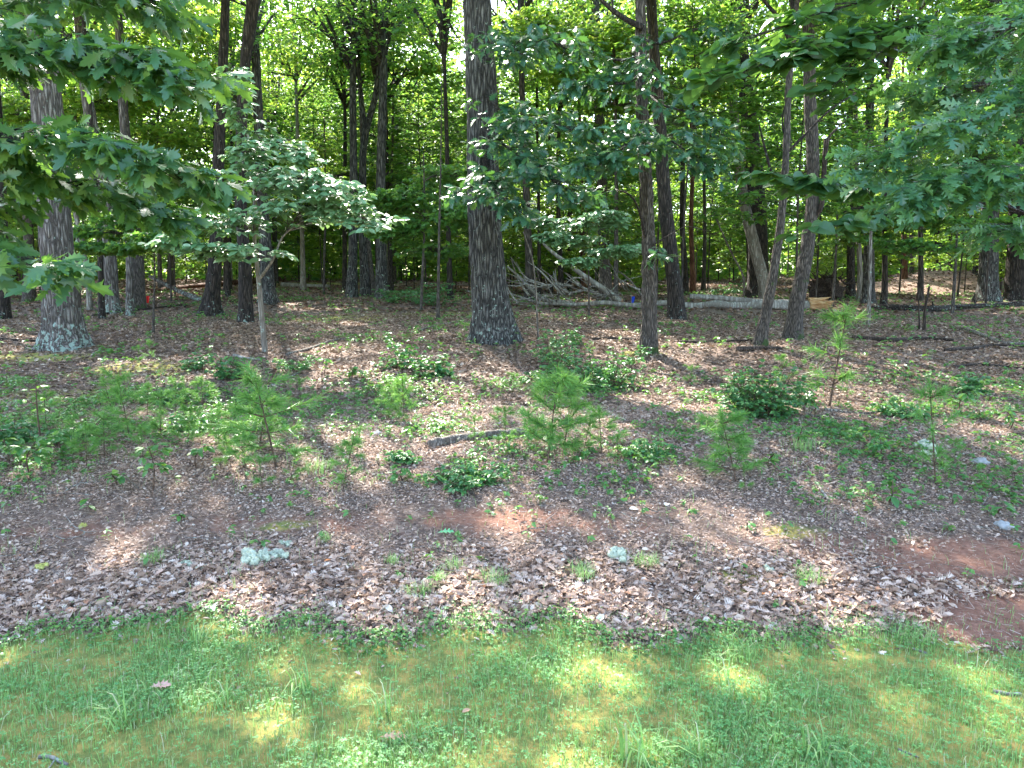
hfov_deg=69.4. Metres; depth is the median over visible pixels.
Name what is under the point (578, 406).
pine seedling
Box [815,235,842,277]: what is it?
understory tree
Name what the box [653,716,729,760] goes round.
grass tuft
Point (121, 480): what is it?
leafy seedling
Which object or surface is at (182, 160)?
tree
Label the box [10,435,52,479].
leafy seedling
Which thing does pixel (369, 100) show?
tree
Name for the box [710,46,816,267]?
tree
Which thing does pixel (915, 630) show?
grass tuft
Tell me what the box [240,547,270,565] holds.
lichen clump
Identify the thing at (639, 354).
shrub
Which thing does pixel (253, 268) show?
understory tree
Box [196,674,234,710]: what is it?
grass tuft
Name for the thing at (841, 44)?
redbud tree
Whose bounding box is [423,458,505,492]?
shrub
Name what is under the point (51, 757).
fallen stick
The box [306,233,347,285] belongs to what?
understory tree
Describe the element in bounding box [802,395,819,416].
leafy seedling
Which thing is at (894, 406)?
shrub
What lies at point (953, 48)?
oak tree
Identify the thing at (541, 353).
shrub
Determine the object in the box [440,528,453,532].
fallen leaf
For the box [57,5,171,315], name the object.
thin tree
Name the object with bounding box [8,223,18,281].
understory tree
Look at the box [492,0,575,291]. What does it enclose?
thin tree
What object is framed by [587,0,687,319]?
tree
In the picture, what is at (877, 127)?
understory tree
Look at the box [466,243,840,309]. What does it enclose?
fallen tree
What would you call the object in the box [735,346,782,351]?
fallen log
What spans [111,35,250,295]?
understory tree
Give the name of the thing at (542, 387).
pine seedling
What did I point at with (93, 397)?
leafy seedling
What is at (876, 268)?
understory tree
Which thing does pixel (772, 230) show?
understory tree
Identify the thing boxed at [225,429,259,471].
pine seedling
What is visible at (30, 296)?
tree
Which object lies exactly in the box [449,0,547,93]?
tree
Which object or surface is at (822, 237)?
understory tree
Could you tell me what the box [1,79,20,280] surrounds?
tree
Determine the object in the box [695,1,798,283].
tree
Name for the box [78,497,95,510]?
leafy seedling
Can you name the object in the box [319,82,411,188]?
understory tree
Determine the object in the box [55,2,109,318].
thin tree
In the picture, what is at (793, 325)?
tree
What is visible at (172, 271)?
thin tree
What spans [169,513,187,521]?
leafy seedling
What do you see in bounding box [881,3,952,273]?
thin tree
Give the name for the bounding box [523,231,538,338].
bare stem
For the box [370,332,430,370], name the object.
shrub
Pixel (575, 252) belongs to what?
understory tree
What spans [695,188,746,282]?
understory tree
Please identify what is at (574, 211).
understory tree
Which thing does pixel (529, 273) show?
tree
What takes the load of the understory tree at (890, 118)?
on the ground at (954, 550)
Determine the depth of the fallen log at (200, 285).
36.70 m
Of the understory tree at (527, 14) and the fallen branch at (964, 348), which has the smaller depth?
the fallen branch at (964, 348)
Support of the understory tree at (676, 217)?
on the ground at (954, 550)
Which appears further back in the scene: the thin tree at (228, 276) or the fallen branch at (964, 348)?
the thin tree at (228, 276)
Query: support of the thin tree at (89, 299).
on the ground at (954, 550)
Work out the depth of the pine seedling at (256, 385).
7.01 m
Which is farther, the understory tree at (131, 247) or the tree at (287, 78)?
the tree at (287, 78)
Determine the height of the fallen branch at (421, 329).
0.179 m
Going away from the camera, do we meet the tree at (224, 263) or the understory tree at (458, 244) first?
the tree at (224, 263)
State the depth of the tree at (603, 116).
54.40 m
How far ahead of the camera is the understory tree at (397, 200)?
21.56 m
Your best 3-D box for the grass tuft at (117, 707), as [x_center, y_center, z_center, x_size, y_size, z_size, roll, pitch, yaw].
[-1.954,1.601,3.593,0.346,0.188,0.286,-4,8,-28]
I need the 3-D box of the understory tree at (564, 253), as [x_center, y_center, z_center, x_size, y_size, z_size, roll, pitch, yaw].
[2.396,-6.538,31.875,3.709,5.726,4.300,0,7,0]
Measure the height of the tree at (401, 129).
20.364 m
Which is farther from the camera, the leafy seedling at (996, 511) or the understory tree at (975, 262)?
the understory tree at (975, 262)
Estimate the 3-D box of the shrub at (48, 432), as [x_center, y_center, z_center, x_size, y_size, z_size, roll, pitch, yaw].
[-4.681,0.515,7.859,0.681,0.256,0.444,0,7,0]
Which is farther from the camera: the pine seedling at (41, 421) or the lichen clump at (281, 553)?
the pine seedling at (41, 421)
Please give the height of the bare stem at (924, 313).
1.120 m
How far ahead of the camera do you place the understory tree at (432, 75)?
32.52 m
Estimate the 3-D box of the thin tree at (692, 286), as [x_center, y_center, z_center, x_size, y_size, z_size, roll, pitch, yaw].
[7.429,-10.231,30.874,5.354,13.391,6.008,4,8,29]
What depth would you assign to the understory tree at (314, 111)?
35.69 m
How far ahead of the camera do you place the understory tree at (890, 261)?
39.85 m
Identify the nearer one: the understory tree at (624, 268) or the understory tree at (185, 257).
the understory tree at (624, 268)
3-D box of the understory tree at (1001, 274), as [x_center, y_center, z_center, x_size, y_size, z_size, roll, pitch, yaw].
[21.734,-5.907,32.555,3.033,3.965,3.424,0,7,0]
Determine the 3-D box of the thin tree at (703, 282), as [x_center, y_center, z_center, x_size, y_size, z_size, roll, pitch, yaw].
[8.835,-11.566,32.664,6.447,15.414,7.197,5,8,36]
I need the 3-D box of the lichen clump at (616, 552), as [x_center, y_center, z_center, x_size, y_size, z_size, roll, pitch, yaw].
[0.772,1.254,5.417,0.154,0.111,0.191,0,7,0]
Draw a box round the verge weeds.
[0,598,1023,685]
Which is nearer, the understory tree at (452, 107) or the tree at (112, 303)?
the tree at (112, 303)
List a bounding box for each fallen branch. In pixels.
[0,338,35,341]
[91,303,183,315]
[267,369,304,386]
[286,338,355,354]
[418,321,457,330]
[592,335,639,339]
[653,369,721,375]
[680,339,751,342]
[814,386,936,405]
[824,401,923,414]
[943,344,1023,350]
[953,361,1023,368]
[963,327,1023,344]
[972,440,1023,462]
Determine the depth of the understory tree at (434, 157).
34.73 m
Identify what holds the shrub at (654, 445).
on the ground at (954, 550)
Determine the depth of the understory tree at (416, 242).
34.33 m
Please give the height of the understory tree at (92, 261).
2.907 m
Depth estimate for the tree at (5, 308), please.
19.23 m
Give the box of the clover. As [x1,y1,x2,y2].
[0,591,1023,767]
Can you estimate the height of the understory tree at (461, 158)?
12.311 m
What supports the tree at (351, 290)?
on the ground at (954, 550)
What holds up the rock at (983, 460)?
on the ground at (954, 550)
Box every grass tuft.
[73,684,138,734]
[135,546,170,563]
[186,621,219,644]
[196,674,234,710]
[277,657,328,696]
[300,456,339,474]
[318,532,331,542]
[346,677,411,717]
[385,553,403,565]
[398,578,439,597]
[429,565,450,579]
[437,555,470,571]
[465,564,513,585]
[561,557,596,581]
[580,700,700,767]
[625,550,662,569]
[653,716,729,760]
[695,653,739,684]
[713,635,776,666]
[784,562,834,586]
[786,712,866,766]
[787,433,820,451]
[872,619,947,648]
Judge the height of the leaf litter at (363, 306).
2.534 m
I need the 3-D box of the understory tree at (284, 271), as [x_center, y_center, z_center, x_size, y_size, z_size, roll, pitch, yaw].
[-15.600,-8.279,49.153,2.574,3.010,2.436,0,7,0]
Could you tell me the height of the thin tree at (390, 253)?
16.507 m
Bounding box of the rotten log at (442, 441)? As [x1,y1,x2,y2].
[427,428,529,447]
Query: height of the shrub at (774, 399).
0.750 m
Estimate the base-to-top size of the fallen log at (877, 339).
0.127 m
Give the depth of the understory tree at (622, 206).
24.26 m
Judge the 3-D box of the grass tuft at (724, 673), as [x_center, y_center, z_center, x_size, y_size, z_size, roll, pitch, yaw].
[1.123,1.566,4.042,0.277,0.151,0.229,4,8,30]
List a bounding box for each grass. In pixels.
[0,586,1023,767]
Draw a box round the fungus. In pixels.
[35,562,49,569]
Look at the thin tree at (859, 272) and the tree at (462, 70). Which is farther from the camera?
the tree at (462, 70)
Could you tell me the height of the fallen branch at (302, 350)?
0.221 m
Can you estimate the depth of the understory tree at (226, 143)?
38.80 m
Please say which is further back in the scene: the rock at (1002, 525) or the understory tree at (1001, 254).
the understory tree at (1001, 254)
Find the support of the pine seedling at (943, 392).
on the ground at (954, 550)
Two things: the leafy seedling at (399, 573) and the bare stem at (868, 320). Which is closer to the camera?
the leafy seedling at (399, 573)
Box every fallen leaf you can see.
[151,679,170,688]
[381,731,404,739]
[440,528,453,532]
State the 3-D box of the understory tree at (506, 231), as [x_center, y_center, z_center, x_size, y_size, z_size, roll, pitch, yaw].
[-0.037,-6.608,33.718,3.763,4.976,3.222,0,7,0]
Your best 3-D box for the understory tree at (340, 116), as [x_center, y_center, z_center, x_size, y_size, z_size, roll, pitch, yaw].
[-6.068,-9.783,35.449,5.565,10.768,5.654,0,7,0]
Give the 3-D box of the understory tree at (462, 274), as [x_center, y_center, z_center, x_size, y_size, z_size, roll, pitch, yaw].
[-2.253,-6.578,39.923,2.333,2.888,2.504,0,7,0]
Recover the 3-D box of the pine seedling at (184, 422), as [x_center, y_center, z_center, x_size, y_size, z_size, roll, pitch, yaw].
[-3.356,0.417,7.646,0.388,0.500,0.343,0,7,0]
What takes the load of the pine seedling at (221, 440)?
on the ground at (954, 550)
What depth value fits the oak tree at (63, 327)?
13.87 m
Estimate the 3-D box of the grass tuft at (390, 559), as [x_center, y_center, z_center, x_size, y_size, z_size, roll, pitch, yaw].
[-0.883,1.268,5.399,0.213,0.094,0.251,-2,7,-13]
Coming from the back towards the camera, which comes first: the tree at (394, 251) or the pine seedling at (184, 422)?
the tree at (394, 251)
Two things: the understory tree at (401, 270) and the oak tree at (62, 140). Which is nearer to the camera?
the oak tree at (62, 140)
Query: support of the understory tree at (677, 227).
on the ground at (954, 550)
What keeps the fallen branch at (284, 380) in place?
on the ground at (954, 550)
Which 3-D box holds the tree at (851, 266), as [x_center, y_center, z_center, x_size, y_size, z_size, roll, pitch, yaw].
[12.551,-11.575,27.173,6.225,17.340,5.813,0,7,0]
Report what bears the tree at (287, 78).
on the ground at (954, 550)
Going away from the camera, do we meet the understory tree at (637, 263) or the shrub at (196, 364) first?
the shrub at (196, 364)
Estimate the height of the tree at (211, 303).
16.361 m
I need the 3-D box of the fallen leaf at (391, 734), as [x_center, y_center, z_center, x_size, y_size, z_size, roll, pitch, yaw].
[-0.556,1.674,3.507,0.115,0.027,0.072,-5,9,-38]
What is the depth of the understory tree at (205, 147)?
24.18 m
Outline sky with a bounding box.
[8,0,953,270]
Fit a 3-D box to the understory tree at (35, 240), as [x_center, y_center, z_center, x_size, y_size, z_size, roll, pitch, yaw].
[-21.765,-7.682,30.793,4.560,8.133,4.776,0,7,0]
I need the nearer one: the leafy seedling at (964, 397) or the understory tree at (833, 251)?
the leafy seedling at (964, 397)
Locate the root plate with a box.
[782,263,856,299]
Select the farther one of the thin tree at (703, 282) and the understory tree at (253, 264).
the understory tree at (253, 264)
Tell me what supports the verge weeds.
on the ground at (954, 550)
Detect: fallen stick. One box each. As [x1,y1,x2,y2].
[38,754,68,767]
[51,515,117,538]
[232,354,259,360]
[476,581,491,604]
[614,501,684,511]
[815,481,829,500]
[840,509,886,539]
[994,689,1021,695]
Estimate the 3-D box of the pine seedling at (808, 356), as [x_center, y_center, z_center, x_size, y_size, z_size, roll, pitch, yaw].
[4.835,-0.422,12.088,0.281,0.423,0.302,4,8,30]
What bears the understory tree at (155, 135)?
on the ground at (954, 550)
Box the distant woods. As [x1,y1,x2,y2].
[2,0,1004,281]
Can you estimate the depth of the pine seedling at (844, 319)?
9.43 m
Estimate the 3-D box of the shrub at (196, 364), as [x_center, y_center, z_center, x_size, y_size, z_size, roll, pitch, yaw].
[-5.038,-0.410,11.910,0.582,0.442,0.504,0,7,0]
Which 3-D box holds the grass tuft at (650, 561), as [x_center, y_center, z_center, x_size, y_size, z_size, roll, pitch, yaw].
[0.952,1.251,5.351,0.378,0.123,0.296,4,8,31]
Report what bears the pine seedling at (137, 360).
on the ground at (954, 550)
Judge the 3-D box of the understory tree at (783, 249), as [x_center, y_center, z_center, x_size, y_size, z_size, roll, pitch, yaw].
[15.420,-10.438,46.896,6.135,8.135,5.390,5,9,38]
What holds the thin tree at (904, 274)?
on the ground at (954, 550)
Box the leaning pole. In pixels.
[148,275,201,300]
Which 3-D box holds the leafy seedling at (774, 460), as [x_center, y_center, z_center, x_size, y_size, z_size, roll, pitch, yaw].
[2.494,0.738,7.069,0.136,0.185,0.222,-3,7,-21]
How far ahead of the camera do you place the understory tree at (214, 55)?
30.16 m
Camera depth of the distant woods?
49.32 m
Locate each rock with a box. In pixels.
[972,457,990,464]
[993,520,1013,529]
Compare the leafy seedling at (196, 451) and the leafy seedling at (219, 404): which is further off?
the leafy seedling at (219, 404)
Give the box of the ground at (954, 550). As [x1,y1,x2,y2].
[0,270,1023,767]
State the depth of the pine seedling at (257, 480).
6.58 m
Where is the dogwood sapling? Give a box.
[138,65,409,352]
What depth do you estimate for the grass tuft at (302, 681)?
3.94 m
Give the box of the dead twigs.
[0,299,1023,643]
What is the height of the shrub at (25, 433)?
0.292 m
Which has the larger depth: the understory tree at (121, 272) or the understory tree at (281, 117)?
the understory tree at (281, 117)
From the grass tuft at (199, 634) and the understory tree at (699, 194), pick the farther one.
the understory tree at (699, 194)
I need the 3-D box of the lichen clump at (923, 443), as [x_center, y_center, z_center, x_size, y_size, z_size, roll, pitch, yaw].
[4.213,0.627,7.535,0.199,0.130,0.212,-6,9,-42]
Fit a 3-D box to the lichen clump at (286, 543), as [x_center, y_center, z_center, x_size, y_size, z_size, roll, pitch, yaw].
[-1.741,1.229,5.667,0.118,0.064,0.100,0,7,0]
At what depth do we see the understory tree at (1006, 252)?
31.45 m
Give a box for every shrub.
[0,420,43,445]
[43,421,107,442]
[127,383,181,404]
[168,408,225,432]
[178,345,219,370]
[204,350,246,379]
[232,387,277,402]
[272,356,314,370]
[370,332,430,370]
[371,281,427,302]
[385,443,421,464]
[403,281,456,305]
[407,355,455,376]
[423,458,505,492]
[522,363,562,382]
[528,323,590,366]
[541,328,584,344]
[541,345,650,390]
[620,438,682,462]
[634,345,653,356]
[708,283,746,295]
[709,359,812,420]
[733,274,745,286]
[788,378,822,403]
[870,397,932,418]
[953,369,993,393]
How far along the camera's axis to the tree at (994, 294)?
25.16 m
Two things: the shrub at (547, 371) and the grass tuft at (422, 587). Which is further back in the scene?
the shrub at (547, 371)
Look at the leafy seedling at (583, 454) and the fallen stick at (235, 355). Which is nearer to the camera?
the leafy seedling at (583, 454)
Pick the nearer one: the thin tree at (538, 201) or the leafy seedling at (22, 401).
the leafy seedling at (22, 401)
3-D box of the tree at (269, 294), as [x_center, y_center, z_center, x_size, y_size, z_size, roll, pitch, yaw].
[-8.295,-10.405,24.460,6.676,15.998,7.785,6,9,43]
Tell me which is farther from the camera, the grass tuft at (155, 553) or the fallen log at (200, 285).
the fallen log at (200, 285)
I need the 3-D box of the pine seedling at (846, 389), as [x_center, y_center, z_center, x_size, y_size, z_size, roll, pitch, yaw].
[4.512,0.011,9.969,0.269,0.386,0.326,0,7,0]
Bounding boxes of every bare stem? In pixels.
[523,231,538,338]
[712,207,745,296]
[866,231,871,325]
[917,282,919,328]
[922,286,929,329]
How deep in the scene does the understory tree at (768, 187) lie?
56.86 m
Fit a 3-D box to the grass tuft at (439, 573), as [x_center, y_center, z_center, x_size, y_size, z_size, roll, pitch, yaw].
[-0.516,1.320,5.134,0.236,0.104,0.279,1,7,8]
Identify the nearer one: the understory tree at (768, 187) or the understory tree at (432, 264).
the understory tree at (432, 264)
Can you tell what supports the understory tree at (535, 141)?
on the ground at (954, 550)
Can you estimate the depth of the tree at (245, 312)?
17.81 m
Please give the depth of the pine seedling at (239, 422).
7.33 m
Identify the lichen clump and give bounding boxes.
[176,559,191,565]
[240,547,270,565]
[268,549,288,560]
[278,540,291,547]
[607,546,626,562]
[763,563,774,572]
[912,438,935,449]
[921,449,936,456]
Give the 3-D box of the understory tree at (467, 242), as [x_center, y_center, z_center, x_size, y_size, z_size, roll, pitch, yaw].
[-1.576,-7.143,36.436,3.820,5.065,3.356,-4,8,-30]
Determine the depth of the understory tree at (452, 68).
51.47 m
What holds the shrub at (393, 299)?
on the ground at (954, 550)
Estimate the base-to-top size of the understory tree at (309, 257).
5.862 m
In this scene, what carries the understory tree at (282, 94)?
on the ground at (954, 550)
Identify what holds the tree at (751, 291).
on the ground at (954, 550)
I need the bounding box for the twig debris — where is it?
[0,378,1023,645]
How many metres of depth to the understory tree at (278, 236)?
48.00 m
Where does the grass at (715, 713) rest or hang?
on the ground at (954, 550)
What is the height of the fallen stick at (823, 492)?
0.091 m
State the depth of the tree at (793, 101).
48.96 m
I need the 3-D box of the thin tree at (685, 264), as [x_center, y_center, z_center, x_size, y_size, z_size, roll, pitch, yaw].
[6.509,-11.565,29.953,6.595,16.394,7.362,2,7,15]
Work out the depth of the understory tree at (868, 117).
22.91 m
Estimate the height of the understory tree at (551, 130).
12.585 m
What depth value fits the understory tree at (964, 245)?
37.65 m
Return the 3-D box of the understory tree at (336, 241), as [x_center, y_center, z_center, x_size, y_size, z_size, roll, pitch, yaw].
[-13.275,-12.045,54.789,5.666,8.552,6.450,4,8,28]
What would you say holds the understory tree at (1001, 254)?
on the ground at (954, 550)
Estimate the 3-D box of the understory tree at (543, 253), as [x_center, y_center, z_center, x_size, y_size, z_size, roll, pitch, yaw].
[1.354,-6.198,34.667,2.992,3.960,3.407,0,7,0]
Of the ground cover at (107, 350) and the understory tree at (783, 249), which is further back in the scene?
the understory tree at (783, 249)
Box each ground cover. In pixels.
[0,284,1023,375]
[0,367,1023,625]
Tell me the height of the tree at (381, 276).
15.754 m
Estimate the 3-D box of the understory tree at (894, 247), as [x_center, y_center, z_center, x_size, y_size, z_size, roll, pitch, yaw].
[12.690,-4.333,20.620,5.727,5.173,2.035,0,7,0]
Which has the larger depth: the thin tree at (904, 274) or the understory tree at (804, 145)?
the understory tree at (804, 145)
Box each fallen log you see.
[145,276,281,292]
[280,282,329,287]
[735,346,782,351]
[852,335,953,341]
[871,294,1023,311]
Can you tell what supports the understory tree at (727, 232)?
on the ground at (954, 550)
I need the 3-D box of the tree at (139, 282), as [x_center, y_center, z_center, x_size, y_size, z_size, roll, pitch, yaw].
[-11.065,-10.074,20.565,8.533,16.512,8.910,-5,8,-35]
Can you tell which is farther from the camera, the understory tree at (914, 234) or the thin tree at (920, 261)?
the understory tree at (914, 234)
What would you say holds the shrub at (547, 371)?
on the ground at (954, 550)
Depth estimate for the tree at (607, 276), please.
26.00 m
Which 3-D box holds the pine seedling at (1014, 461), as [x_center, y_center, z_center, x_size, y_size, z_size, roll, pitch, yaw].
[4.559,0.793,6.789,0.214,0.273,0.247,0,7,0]
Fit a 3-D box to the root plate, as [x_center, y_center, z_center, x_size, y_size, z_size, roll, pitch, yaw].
[11.214,-3.589,26.549,2.996,1.565,1.348,1,7,9]
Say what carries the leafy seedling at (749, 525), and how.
on the ground at (954, 550)
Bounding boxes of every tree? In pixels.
[0,0,72,281]
[0,0,129,302]
[0,0,258,306]
[0,6,23,318]
[1,18,120,240]
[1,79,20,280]
[1,79,79,181]
[2,7,243,307]
[3,0,204,309]
[4,118,38,261]
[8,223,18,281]
[8,223,22,284]
[9,179,73,291]
[25,0,94,352]
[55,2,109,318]
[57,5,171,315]
[63,2,135,313]
[67,0,269,307]
[67,20,203,231]
[71,12,251,300]
[72,132,121,241]
[73,210,226,332]
[82,240,125,280]
[84,160,167,265]
[110,101,212,282]
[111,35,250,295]
[117,239,164,278]
[126,1,304,279]
[130,24,184,287]
[131,0,272,207]
[148,200,209,282]
[155,0,324,296]
[158,1,289,238]
[159,34,235,285]
[159,50,200,277]
[171,199,234,283]
[177,0,290,290]
[185,0,337,316]
[199,0,360,304]
[199,138,294,258]
[201,5,342,283]
[204,221,286,266]
[208,0,346,289]
[210,64,291,178]
[213,2,332,226]
[227,53,319,276]
[230,0,461,297]
[231,96,319,286]
[232,242,289,272]
[235,0,268,322]
[242,0,332,136]
[248,116,387,293]
[260,0,576,273]
[262,0,424,289]
[266,0,463,295]
[269,46,372,283]
[269,87,342,281]
[271,0,448,294]
[271,211,316,278]
[277,73,375,273]
[277,197,337,280]
[278,238,291,274]
[285,0,463,298]
[291,197,358,283]
[296,1,462,290]
[301,48,463,276]
[306,17,432,141]
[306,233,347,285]
[308,228,358,272]
[311,54,388,160]
[316,75,414,193]
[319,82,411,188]
[320,2,465,283]
[320,162,348,274]
[327,80,455,166]
[333,69,426,275]
[341,18,463,289]
[357,47,464,274]
[359,153,468,310]
[361,0,565,299]
[368,106,458,288]
[369,73,466,277]
[373,131,445,284]
[373,219,421,280]
[398,49,463,273]
[401,20,529,275]
[402,55,464,182]
[407,221,442,268]
[409,110,467,287]
[414,65,526,166]
[415,203,445,266]
[419,217,470,283]
[425,0,585,299]
[425,68,531,290]
[434,226,467,273]
[436,13,570,197]
[436,61,441,319]
[441,0,623,345]
[442,55,555,284]
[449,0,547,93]
[451,0,580,294]
[451,205,508,266]
[452,256,470,277]
[455,237,470,281]
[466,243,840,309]
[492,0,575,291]
[492,0,746,306]
[499,0,622,294]
[501,0,649,290]
[501,90,575,280]
[501,191,542,289]
[501,198,546,259]
[501,220,543,272]
[502,13,613,280]
[502,177,566,275]
[502,230,524,284]
[510,211,567,289]
[522,205,641,315]
[529,0,616,292]
[529,0,663,300]
[530,0,683,295]
[530,161,598,274]
[541,150,613,251]
[544,47,670,299]
[549,0,745,353]
[556,224,594,283]
[557,98,626,131]
[562,0,758,300]
[564,225,622,290]
[576,167,656,257]
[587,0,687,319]
[593,100,687,290]
[602,0,753,294]
[605,116,657,204]
[610,189,661,286]
[611,183,678,282]
[612,186,637,275]
[613,0,799,285]
[613,206,665,287]
[615,0,801,298]
[619,227,681,288]
[629,165,723,267]
[634,0,775,290]
[653,103,737,283]
[662,51,758,293]
[666,0,789,297]
[671,56,776,287]
[671,162,709,219]
[674,0,962,345]
[678,219,724,279]
[678,236,711,278]
[679,0,1023,242]
[685,184,745,279]
[686,105,776,280]
[695,0,906,264]
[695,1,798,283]
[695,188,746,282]
[707,86,799,244]
[707,224,744,268]
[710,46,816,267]
[710,188,801,257]
[738,8,920,297]
[740,219,775,269]
[754,33,827,277]
[759,115,800,234]
[763,72,859,200]
[765,69,880,169]
[768,196,855,278]
[771,0,986,303]
[774,160,960,307]
[781,0,845,339]
[790,9,919,300]
[791,215,863,275]
[793,65,882,270]
[796,1,930,298]
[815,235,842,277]
[819,0,946,303]
[823,0,1023,259]
[828,113,928,247]
[831,94,954,292]
[838,215,902,283]
[844,77,945,204]
[846,11,926,278]
[851,0,999,300]
[853,66,943,165]
[861,227,928,264]
[864,138,1023,313]
[875,0,966,270]
[875,228,916,267]
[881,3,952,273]
[888,0,1023,302]
[894,0,1007,297]
[898,0,1012,301]
[904,70,969,269]
[904,128,933,240]
[908,19,978,274]
[916,208,1006,291]
[917,0,1023,300]
[930,235,972,269]
[944,215,1000,257]
[965,211,1007,289]
[971,195,1006,270]
[975,77,1006,282]
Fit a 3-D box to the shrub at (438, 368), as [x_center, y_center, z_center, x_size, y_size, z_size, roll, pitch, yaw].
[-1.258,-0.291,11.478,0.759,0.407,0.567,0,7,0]
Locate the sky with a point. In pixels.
(492, 1)
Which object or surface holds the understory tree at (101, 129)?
on the ground at (954, 550)
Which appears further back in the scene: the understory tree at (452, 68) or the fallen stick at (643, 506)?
the understory tree at (452, 68)
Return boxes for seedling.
[0,437,19,462]
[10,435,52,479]
[13,383,60,444]
[28,389,64,429]
[47,429,70,455]
[60,412,82,447]
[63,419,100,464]
[66,409,127,455]
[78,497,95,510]
[88,374,129,417]
[89,390,109,405]
[97,365,151,438]
[101,469,128,485]
[122,424,157,458]
[133,345,145,362]
[135,442,173,490]
[137,382,156,414]
[143,339,155,362]
[145,388,182,432]
[152,375,188,413]
[167,402,206,444]
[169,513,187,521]
[187,375,218,406]
[187,444,214,467]
[200,357,334,467]
[200,406,232,442]
[209,424,247,466]
[213,399,233,411]
[223,419,252,444]
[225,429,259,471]
[228,392,291,442]
[239,452,277,490]
[246,402,259,409]
[282,445,310,484]
[290,376,310,402]
[316,357,333,374]
[324,433,367,488]
[345,366,362,378]
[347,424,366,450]
[375,378,409,418]
[383,374,417,418]
[386,464,410,479]
[394,570,404,578]
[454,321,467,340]
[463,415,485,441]
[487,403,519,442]
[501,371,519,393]
[516,362,593,461]
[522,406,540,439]
[538,371,593,447]
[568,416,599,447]
[572,451,588,462]
[576,404,631,454]
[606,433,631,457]
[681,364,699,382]
[687,504,697,513]
[689,406,773,481]
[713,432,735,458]
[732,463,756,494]
[744,521,755,530]
[766,453,781,465]
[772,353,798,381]
[793,426,809,443]
[795,298,876,405]
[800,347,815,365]
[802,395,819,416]
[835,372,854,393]
[842,446,859,454]
[868,437,891,459]
[881,480,914,507]
[902,371,966,483]
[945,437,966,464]
[947,390,984,413]
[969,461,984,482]
[991,506,1015,515]
[997,409,1023,429]
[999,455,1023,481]
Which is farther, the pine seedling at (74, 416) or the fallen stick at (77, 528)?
the pine seedling at (74, 416)
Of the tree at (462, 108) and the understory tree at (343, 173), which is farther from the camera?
the tree at (462, 108)
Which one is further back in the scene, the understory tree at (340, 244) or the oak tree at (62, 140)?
the understory tree at (340, 244)
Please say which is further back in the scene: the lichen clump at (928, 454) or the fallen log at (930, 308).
the fallen log at (930, 308)
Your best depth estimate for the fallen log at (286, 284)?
38.25 m
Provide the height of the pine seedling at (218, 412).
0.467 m
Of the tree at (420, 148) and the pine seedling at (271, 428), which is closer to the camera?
the pine seedling at (271, 428)
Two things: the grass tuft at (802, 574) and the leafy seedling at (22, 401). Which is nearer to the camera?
the grass tuft at (802, 574)
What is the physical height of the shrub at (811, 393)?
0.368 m
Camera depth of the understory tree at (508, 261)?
32.54 m
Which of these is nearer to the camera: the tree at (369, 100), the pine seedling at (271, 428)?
the pine seedling at (271, 428)
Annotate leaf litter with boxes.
[0,310,1023,405]
[0,399,1023,695]
[10,268,1023,314]
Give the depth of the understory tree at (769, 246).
45.46 m
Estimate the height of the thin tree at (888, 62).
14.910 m
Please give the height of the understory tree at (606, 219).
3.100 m
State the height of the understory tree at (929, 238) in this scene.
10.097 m
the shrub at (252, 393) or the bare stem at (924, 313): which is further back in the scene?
the bare stem at (924, 313)
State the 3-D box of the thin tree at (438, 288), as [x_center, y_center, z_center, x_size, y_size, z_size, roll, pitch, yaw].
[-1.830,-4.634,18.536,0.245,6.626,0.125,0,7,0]
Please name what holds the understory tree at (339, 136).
on the ground at (954, 550)
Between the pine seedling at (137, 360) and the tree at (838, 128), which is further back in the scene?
the tree at (838, 128)
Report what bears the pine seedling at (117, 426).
on the ground at (954, 550)
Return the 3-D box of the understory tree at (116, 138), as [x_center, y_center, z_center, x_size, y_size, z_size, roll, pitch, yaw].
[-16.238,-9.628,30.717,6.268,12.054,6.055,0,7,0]
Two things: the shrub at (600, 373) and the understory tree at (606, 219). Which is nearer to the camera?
the shrub at (600, 373)
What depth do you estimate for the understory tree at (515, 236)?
40.30 m
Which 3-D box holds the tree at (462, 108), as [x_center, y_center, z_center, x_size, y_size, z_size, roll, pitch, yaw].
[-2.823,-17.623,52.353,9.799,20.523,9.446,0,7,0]
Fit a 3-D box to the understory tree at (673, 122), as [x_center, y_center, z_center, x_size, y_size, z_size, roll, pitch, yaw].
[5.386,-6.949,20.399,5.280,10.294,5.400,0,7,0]
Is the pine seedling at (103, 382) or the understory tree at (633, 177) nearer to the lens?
the pine seedling at (103, 382)

